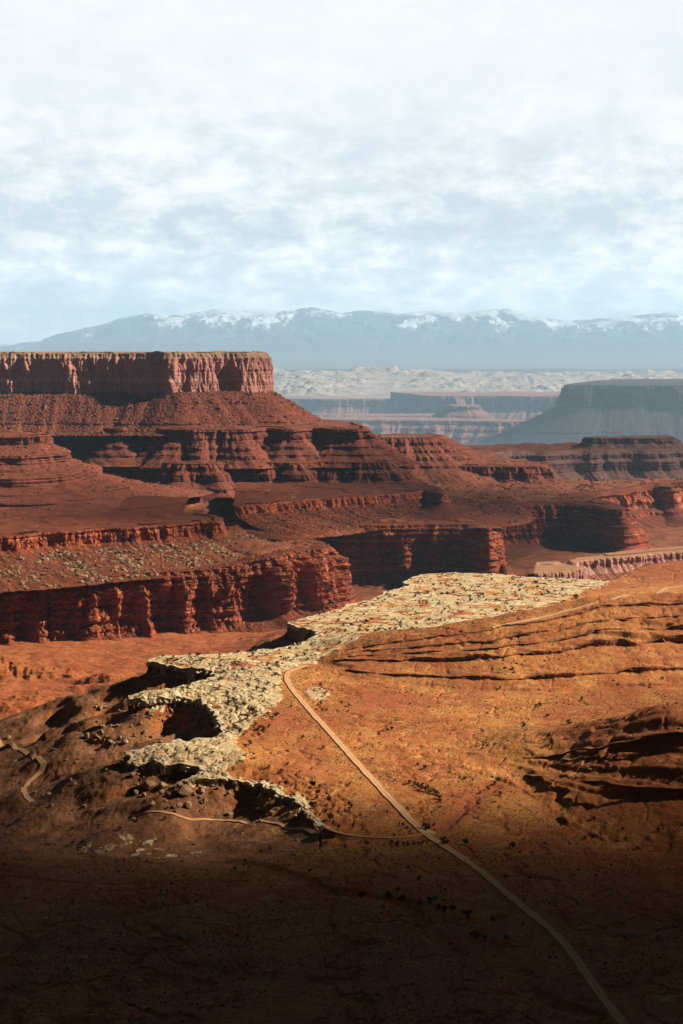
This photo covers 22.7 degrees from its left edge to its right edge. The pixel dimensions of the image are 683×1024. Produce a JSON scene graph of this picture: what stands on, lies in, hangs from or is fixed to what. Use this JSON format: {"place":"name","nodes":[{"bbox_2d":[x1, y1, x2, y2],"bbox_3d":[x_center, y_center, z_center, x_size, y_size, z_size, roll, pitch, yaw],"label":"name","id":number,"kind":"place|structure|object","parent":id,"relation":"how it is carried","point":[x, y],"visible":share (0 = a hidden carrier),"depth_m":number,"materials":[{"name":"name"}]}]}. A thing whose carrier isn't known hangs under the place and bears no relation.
{"place":"outdoors","nodes":[
{"label":"outdoors","id":0,"kind":"place"},
{"bbox_2d":[0,739,45,801],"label":"road","id":1,"kind":"structure","parent":0,"point":[40,760],"depth_m":1645.71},
{"bbox_2d":[0,430,45,435],"bbox_3d":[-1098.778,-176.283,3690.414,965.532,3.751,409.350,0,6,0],"label":"hills","id":2,"kind":"structure","parent":0,"point":[10,432],"depth_m":3586.17,"materials":[{"name":"brown stone"}]},
{"bbox_2d":[0,496,212,535],"bbox_3d":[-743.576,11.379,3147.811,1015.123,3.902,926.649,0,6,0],"label":"cliff","id":3,"kind":"structure","parent":0,"point":[133,511],"depth_m":3151.25,"materials":[{"name":"red stone"}]},
{"bbox_2d":[0,430,213,518],"bbox_3d":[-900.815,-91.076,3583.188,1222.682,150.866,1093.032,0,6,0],"label":"mesa slope","id":4,"kind":"structure","parent":0,"point":[18,484],"depth_m":3429.58,"materials":[{"name":"red stone"}]},
{"bbox_2d":[0,444,205,518],"bbox_3d":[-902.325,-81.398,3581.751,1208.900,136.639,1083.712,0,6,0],"label":"rubble","id":5,"kind":"object","parent":4,"relation":"on","point":[38,493],"visible":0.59,"depth_m":3507.00,"materials":[{"name":"red stone"}]},
{"bbox_2d":[0,513,270,592],"bbox_3d":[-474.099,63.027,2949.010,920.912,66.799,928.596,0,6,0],"label":"cliff","id":6,"kind":"structure","parent":0,"point":[27,546],"depth_m":2919.85,"materials":[{"name":"red stone"}]},
{"bbox_2d":[0,530,279,590],"bbox_3d":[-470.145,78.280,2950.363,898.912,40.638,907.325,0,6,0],"label":"rubble","id":7,"kind":"object","parent":6,"relation":"on","point":[123,558],"visible":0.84,"depth_m":2879.02,"materials":[{"name":"beige stone"}]},
{"bbox_2d":[0,390,323,436],"bbox_3d":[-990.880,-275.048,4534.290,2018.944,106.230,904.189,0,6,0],"label":"mesa","id":8,"kind":"structure","parent":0,"point":[156,413],"depth_m":4278.74,"materials":[{"name":"red stone"}]},
{"bbox_2d":[0,351,273,395],"bbox_3d":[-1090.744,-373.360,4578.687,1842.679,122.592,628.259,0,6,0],"label":"mesa","id":9,"kind":"structure","parent":8,"relation":"on","point":[141,374],"depth_m":4335.52,"materials":[{"name":"stone"}]},
{"bbox_2d":[0,351,247,352],"bbox_3d":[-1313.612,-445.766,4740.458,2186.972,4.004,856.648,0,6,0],"label":"mesa","id":10,"kind":"structure","parent":9,"relation":"attached to","point":[114,351],"depth_m":4499.60,"materials":[{"name":"stone"}]},
{"bbox_2d":[0,392,325,436],"bbox_3d":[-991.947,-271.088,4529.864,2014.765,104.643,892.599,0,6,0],"label":"rubble","id":11,"kind":"object","parent":8,"relation":"on","point":[136,428],"visible":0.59,"depth_m":4277.54,"materials":[{"name":"red stone"}]},
{"bbox_2d":[0,538,361,645],"bbox_3d":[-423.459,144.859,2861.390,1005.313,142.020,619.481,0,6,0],"label":"cliff","id":12,"kind":"structure","parent":0,"point":[285,606],"depth_m":2840.25,"materials":[{"name":"red stone"}]},
{"bbox_2d":[0,537,359,645],"bbox_3d":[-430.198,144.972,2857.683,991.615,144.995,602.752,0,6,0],"label":"rubble","id":13,"kind":"object","parent":12,"relation":"on","point":[153,591],"visible":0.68,"depth_m":2849.13,"materials":[{"name":"red stone"}]},
{"bbox_2d":[51,420,418,468],"bbox_3d":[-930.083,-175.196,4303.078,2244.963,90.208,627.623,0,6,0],"label":"mesa","id":14,"kind":"structure","parent":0,"point":[290,446],"depth_m":4110.69,"materials":[{"name":"brown stone"}]},
{"bbox_2d":[56,436,416,467],"bbox_3d":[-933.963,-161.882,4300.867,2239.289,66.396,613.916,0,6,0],"label":"rubble","id":15,"kind":"object","parent":14,"relation":"on","point":[213,450],"visible":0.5,"depth_m":4108.55,"materials":[{"name":"red stone"}]},
{"bbox_2d":[112,420,358,428],"bbox_3d":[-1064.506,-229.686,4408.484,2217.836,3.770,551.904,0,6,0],"label":"mesa","id":16,"kind":"structure","parent":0,"point":[334,424],"depth_m":4259.13,"materials":[{"name":"brown stone"}]},
{"bbox_2d":[102,460,449,503],"bbox_3d":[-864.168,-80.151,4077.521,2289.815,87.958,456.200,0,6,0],"label":"mesa","id":17,"kind":"structure","parent":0,"point":[218,479],"depth_m":4011.36,"materials":[{"name":"red stone"}]},
{"bbox_2d":[130,810,424,838],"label":"path","id":18,"kind":"structure","parent":0,"point":[305,829],"depth_m":1304.14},
{"bbox_2d":[176,460,383,462],"bbox_3d":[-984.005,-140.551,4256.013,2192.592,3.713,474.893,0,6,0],"label":"mesa","id":19,"kind":"structure","parent":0,"point":[213,461],"depth_m":4037.42,"materials":[{"name":"brown stone"}]},
{"bbox_2d":[282,396,389,398],"bbox_3d":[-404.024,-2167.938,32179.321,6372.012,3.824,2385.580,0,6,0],"label":"mesa","id":20,"kind":"structure","parent":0,"point":[308,397],"depth_m":32125.35,"materials":[{"name":"grey stone"}]},
{"bbox_2d":[286,398,391,419],"bbox_3d":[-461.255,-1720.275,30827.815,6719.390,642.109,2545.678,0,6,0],"label":"mesa","id":21,"kind":"structure","parent":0,"point":[341,406],"depth_m":31109.68,"materials":[{"name":"grey stone"}]},
{"bbox_2d":[0,568,682,1023],"bbox_3d":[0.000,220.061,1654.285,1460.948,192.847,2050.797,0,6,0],"label":"ground","id":22,"kind":"structure","parent":0,"point":[66,696],"depth_m":1287.02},
{"bbox_2d":[119,756,128,763],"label":"boulder","id":23,"kind":"object","parent":22,"relation":"on","point":[124,760],"visible":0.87,"depth_m":1483.23,"materials":[{"name":"brown stone"}]},
{"bbox_2d":[121,738,127,743],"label":"boulder","id":24,"kind":"object","parent":22,"relation":"on","point":[124,740],"visible":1,"depth_m":1656.82,"materials":[{"name":"beige stone"}]},
{"bbox_2d":[142,779,155,789],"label":"boulder","id":25,"kind":"object","parent":22,"relation":"on","point":[148,784],"visible":1,"depth_m":1435.61,"materials":[{"name":"brown stone"}]},
{"bbox_2d":[0,639,300,878],"bbox_3d":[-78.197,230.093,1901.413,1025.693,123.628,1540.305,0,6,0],"label":"scrub","id":26,"kind":"object","parent":22,"relation":"on","point":[102,794],"visible":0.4,"depth_m":1431.96,"materials":[{"name":"plant"}]},
{"bbox_2d":[149,800,154,806],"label":"boulder","id":27,"kind":"object","parent":22,"relation":"on","point":[152,803],"visible":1,"depth_m":1370.70,"materials":[{"name":"brown stone"}]},
{"bbox_2d":[2,638,314,864],"bbox_3d":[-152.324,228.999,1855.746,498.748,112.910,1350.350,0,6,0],"label":"rubble","id":28,"kind":"object","parent":22,"relation":"on","point":[173,806],"visible":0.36,"depth_m":1444.48,"materials":[{"name":"beige stone"}]},
{"bbox_2d":[159,782,167,788],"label":"boulder","id":29,"kind":"object","parent":22,"relation":"on","point":[162,784],"visible":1,"depth_m":1435.45,"materials":[{"name":"beige stone"}]},
{"bbox_2d":[177,785,192,795],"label":"boulder","id":30,"kind":"object","parent":22,"relation":"on","point":[184,790],"visible":1,"depth_m":1382.07,"materials":[{"name":"brown stone"}]},
{"bbox_2d":[184,801,191,808],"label":"boulder","id":31,"kind":"object","parent":22,"relation":"on","point":[188,804],"visible":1,"depth_m":1369.78,"materials":[{"name":"beige stone"}]},
{"bbox_2d":[198,788,204,793],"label":"boulder","id":32,"kind":"object","parent":22,"relation":"on","point":[201,790],"visible":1,"depth_m":1390.80,"materials":[{"name":"beige stone"}]},
{"bbox_2d":[74,657,330,853],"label":"scrub","id":33,"kind":"object","parent":22,"relation":"on","point":[82,841],"visible":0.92,"depth_m":1662.05,"materials":[{"name":"plant"}]},
{"bbox_2d":[248,706,257,713],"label":"juniper tree","id":34,"kind":"object","parent":22,"relation":"on","point":[252,709],"visible":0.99,"depth_m":1627.80,"materials":[{"name":"green plant"}]},
{"bbox_2d":[0,592,682,1023],"bbox_3d":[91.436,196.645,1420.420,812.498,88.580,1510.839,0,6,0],"label":"scrub","id":35,"kind":"object","parent":22,"relation":"on","point":[392,826],"visible":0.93,"depth_m":1191.59,"materials":[{"name":"green plant"}]},
{"bbox_2d":[13,585,682,1021],"bbox_3d":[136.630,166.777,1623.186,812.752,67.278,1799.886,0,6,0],"label":"rubble","id":36,"kind":"object","parent":22,"relation":"on","point":[179,937],"visible":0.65,"depth_m":1433.35,"materials":[{"name":"orange stone"}]},
{"bbox_2d":[166,573,605,681],"bbox_3d":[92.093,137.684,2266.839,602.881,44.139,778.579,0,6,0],"label":"scrub","id":37,"kind":"object","parent":22,"relation":"on","point":[383,628],"visible":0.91,"depth_m":2286.06,"materials":[{"name":"green plant"}]},
{"bbox_2d":[422,822,430,829],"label":"juniper tree","id":38,"kind":"object","parent":22,"relation":"on","point":[427,825],"visible":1,"depth_m":1240.48,"materials":[{"name":"green plant"}]},
{"bbox_2d":[440,837,448,843],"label":"juniper tree","id":39,"kind":"object","parent":22,"relation":"on","point":[444,841],"visible":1,"depth_m":1201.86,"materials":[{"name":"green plant"}]},
{"bbox_2d":[462,909,472,917],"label":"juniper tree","id":40,"kind":"object","parent":22,"relation":"on","point":[467,912],"visible":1,"depth_m":1048.17,"materials":[{"name":"green plant"}]},
{"bbox_2d":[334,634,682,661],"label":"ledge","id":41,"kind":"object","parent":22,"relation":"on","point":[615,641],"visible":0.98,"depth_m":1851.45,"materials":[{"name":"brown stone"}]},
{"bbox_2d":[335,601,682,649],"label":"ledge","id":42,"kind":"object","parent":22,"relation":"on","point":[594,607],"visible":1,"depth_m":1938.88,"materials":[{"name":"brown stone"}]},
{"bbox_2d":[338,666,682,679],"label":"ledge","id":43,"kind":"object","parent":22,"relation":"on","point":[548,675],"visible":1,"depth_m":1787.36,"materials":[{"name":"brown stone"}]},
{"bbox_2d":[339,624,682,656],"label":"ledge","id":44,"kind":"object","parent":22,"relation":"on","point":[589,631],"visible":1,"depth_m":1876.09,"materials":[{"name":"brown stone"}]},
{"bbox_2d":[341,615,682,653],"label":"ledge","id":45,"kind":"object","parent":22,"relation":"on","point":[544,630],"visible":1,"depth_m":1896.70,"materials":[{"name":"brown stone"}]},
{"bbox_2d":[521,730,682,757],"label":"ledge","id":46,"kind":"object","parent":22,"relation":"on","point":[678,733],"visible":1,"depth_m":1370.38,"materials":[{"name":"brown stone"}]},
{"bbox_2d":[526,774,682,797],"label":"ledge","id":47,"kind":"object","parent":22,"relation":"on","point":[641,791],"visible":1,"depth_m":1279.33,"materials":[{"name":"brown stone"}]},
{"bbox_2d":[0,307,682,368],"bbox_3d":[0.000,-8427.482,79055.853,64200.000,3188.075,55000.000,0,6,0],"label":"mountains","id":48,"kind":"structure","parent":0,"point":[320,338],"depth_m":88539.45,"materials":[{"name":"blue stone"}]},
{"bbox_2d":[0,442,682,648],"bbox_3d":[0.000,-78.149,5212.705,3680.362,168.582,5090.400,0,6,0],"label":"canyon floor","id":49,"kind":"structure","parent":0,"point":[521,562],"depth_m":3607.59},
{"bbox_2d":[26,479,682,551],"bbox_3d":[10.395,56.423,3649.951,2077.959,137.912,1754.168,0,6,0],"label":"rubble","id":50,"kind":"object","parent":49,"relation":"on","point":[452,519],"visible":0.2,"depth_m":4067.78,"materials":[{"name":"red stone"}]},
{"bbox_2d":[0,0,682,343],"label":"sky","id":51,"kind":"structure","parent":0,"point":[174,157],"materials":[{"name":"white"}]},
{"bbox_2d":[124,572,592,829],"bbox_3d":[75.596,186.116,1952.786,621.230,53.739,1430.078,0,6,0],"label":"cliff","id":52,"kind":"structure","parent":0,"point":[183,772],"depth_m":1680.78,"materials":[{"name":"beige stone"}]},
{"bbox_2d":[241,519,506,587],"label":"cliff","id":53,"kind":"structure","parent":0,"point":[386,555],"depth_m":3373.66,"materials":[{"name":"red stone"}]},
{"bbox_2d":[232,482,535,537],"bbox_3d":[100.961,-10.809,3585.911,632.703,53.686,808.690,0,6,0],"label":"cliff","id":54,"kind":"structure","parent":53,"relation":"on","point":[360,503],"depth_m":3495.70,"materials":[{"name":"red stone"}]},
{"bbox_2d":[233,482,442,504],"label":"cliff","id":55,"kind":"structure","parent":54,"relation":"on","point":[248,492],"depth_m":3704.97,"materials":[{"name":"red stone"}]},
{"bbox_2d":[238,495,527,535],"bbox_3d":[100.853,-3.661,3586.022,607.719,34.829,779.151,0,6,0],"label":"rubble","id":56,"kind":"object","parent":54,"relation":"on","point":[400,514],"visible":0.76,"depth_m":3482.70,"materials":[{"name":"red stone"}]},
{"bbox_2d":[376,433,439,436],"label":"hills","id":57,"kind":"structure","parent":0,"point":[405,434],"depth_m":4604.82,"materials":[{"name":"brown stone"}]},
{"bbox_2d":[323,419,524,443],"bbox_3d":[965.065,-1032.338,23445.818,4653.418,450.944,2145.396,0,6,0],"label":"hills","id":58,"kind":"structure","parent":0,"point":[461,431],"depth_m":23487.97,"materials":[{"name":"brown stone"}]},
{"bbox_2d":[315,413,534,420],"bbox_3d":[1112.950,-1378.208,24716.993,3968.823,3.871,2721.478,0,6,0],"label":"hills","id":59,"kind":"structure","parent":0,"point":[377,416],"depth_m":24300.63,"materials":[{"name":"stone"}]},
{"bbox_2d":[418,827,435,834],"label":"road","id":60,"kind":"structure","parent":0,"point":[431,832],"depth_m":1238.64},
{"bbox_2d":[379,435,499,487],"bbox_3d":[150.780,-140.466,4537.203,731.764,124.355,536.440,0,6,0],"label":"hills","id":61,"kind":"structure","parent":0,"point":[430,462],"depth_m":4442.89,"materials":[{"name":"brown stone"}]},
{"bbox_2d":[392,439,494,483],"bbox_3d":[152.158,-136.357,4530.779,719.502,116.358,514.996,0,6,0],"label":"rubble","id":62,"kind":"object","parent":61,"relation":"on","point":[442,461],"visible":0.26,"depth_m":4453.29,"materials":[{"name":"red stone"}]},
{"bbox_2d":[283,665,630,1023],"bbox_3d":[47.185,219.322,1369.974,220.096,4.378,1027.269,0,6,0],"label":"road","id":63,"kind":"structure","parent":0,"point":[613,1012],"depth_m":1124.97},
{"bbox_2d":[431,404,495,420],"bbox_3d":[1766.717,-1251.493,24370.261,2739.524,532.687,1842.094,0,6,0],"label":"butte","id":64,"kind":"object","parent":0,"point":[464,412],"visible":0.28,"depth_m":24586.96,"materials":[{"name":"grey stone"}]},
{"bbox_2d":[372,392,557,419],"bbox_3d":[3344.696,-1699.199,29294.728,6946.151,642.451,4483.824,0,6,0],"label":"mesa","id":65,"kind":"structure","parent":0,"point":[509,407],"depth_m":28776.94,"materials":[{"name":"stone"}]},
{"bbox_2d":[402,392,560,395],"bbox_3d":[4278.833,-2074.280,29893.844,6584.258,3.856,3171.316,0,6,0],"label":"mesa","id":66,"kind":"structure","parent":65,"relation":"attached to","point":[493,393],"depth_m":30205.79,"materials":[{"name":"grey stone"}]},
{"bbox_2d":[273,365,682,398],"bbox_3d":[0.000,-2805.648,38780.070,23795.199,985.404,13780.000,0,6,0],"label":"hills","id":67,"kind":"structure","parent":0,"point":[366,382],"depth_m":39253.70,"materials":[{"name":"beige stone"}]},
{"bbox_2d":[282,369,682,372],"bbox_3d":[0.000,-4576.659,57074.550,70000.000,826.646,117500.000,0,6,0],"label":"terrain","id":68,"kind":"structure","parent":0,"point":[536,370],"depth_m":58120.85,"materials":[{"name":"grey stone"}]},
{"bbox_2d":[476,455,541,464],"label":"hills","id":69,"kind":"structure","parent":0,"point":[494,459],"depth_m":4553.70,"materials":[{"name":"brown stone"}]},
{"bbox_2d":[458,456,566,484],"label":"hills","id":70,"kind":"structure","parent":0,"point":[518,473],"depth_m":4405.35,"materials":[{"name":"red stone"}]},
{"bbox_2d":[463,458,562,484],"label":"rubble","id":71,"kind":"object","parent":70,"relation":"on","point":[519,482],"visible":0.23,"depth_m":4402.27,"materials":[{"name":"red stone"}]},
{"bbox_2d":[498,565,535,576],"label":"cliff","id":72,"kind":"structure","parent":0,"point":[505,570],"depth_m":2888.69,"materials":[{"name":"brown stone"}]},
{"bbox_2d":[492,603,595,628],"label":"road","id":73,"kind":"structure","parent":0,"point":[542,617],"depth_m":1930.08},
{"bbox_2d":[534,561,576,571],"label":"cliff","id":74,"kind":"structure","parent":0,"point":[548,566],"depth_m":2844.38,"materials":[{"name":"beige stone"}]},
{"bbox_2d":[533,565,587,578],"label":"cliff","id":75,"kind":"structure","parent":0,"point":[580,572],"depth_m":2786.74,"materials":[{"name":"pink stone"}]},
{"bbox_2d":[462,379,682,444],"bbox_3d":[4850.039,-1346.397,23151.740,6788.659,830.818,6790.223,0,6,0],"label":"mesa","id":76,"kind":"structure","parent":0,"point":[577,413],"depth_m":21469.05,"materials":[{"name":"grey stone"}]},
{"bbox_2d":[571,379,682,384],"bbox_3d":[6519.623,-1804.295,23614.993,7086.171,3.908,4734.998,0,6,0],"label":"mesa","id":77,"kind":"structure","parent":76,"relation":"attached to","point":[645,382],"depth_m":23341.20,"materials":[{"name":"grey stone"}]},
{"bbox_2d":[496,494,655,554],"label":"cliff","id":78,"kind":"structure","parent":0,"point":[609,527],"depth_m":3763.81,"materials":[{"name":"red stone"}]},
{"bbox_2d":[490,448,682,480],"bbox_3d":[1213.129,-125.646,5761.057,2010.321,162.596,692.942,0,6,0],"label":"cliff","id":79,"kind":"structure","parent":0,"point":[609,464],"depth_m":5759.85,"materials":[{"name":"brown stone"}]},
{"bbox_2d":[562,481,682,530],"bbox_3d":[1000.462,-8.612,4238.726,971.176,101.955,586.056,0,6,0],"label":"cliff","id":80,"kind":"structure","parent":0,"point":[660,506],"depth_m":4237.99,"materials":[{"name":"red stone"}]},
{"bbox_2d":[567,549,682,580],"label":"cliff","id":81,"kind":"structure","parent":0,"point":[606,568],"depth_m":3013.81,"materials":[{"name":"stone"}]},
{"bbox_2d":[572,435,682,448],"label":"butte","id":82,"kind":"object","parent":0,"point":[620,443],"visible":0.82,"depth_m":6014.53,"materials":[{"name":"brown stone"}]},
{"bbox_2d":[592,435,668,437],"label":"butte","id":83,"kind":"object","parent":82,"relation":"attached to","point":[643,436],"visible":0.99,"depth_m":6100.20,"materials":[{"name":"brown stone"}]},
{"bbox_2d":[576,546,682,558],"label":"cliff","id":84,"kind":"structure","parent":0,"point":[629,551],"depth_m":3083.27,"materials":[{"name":"red stone"}]},
{"bbox_2d":[597,560,682,580],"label":"cliff","id":85,"kind":"structure","parent":0,"point":[637,569],"depth_m":2708.02,"materials":[{"name":"brown stone"}]},
{"bbox_2d":[610,585,682,599],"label":"road","id":86,"kind":"structure","parent":0,"point":[625,595],"depth_m":2442.22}
]}

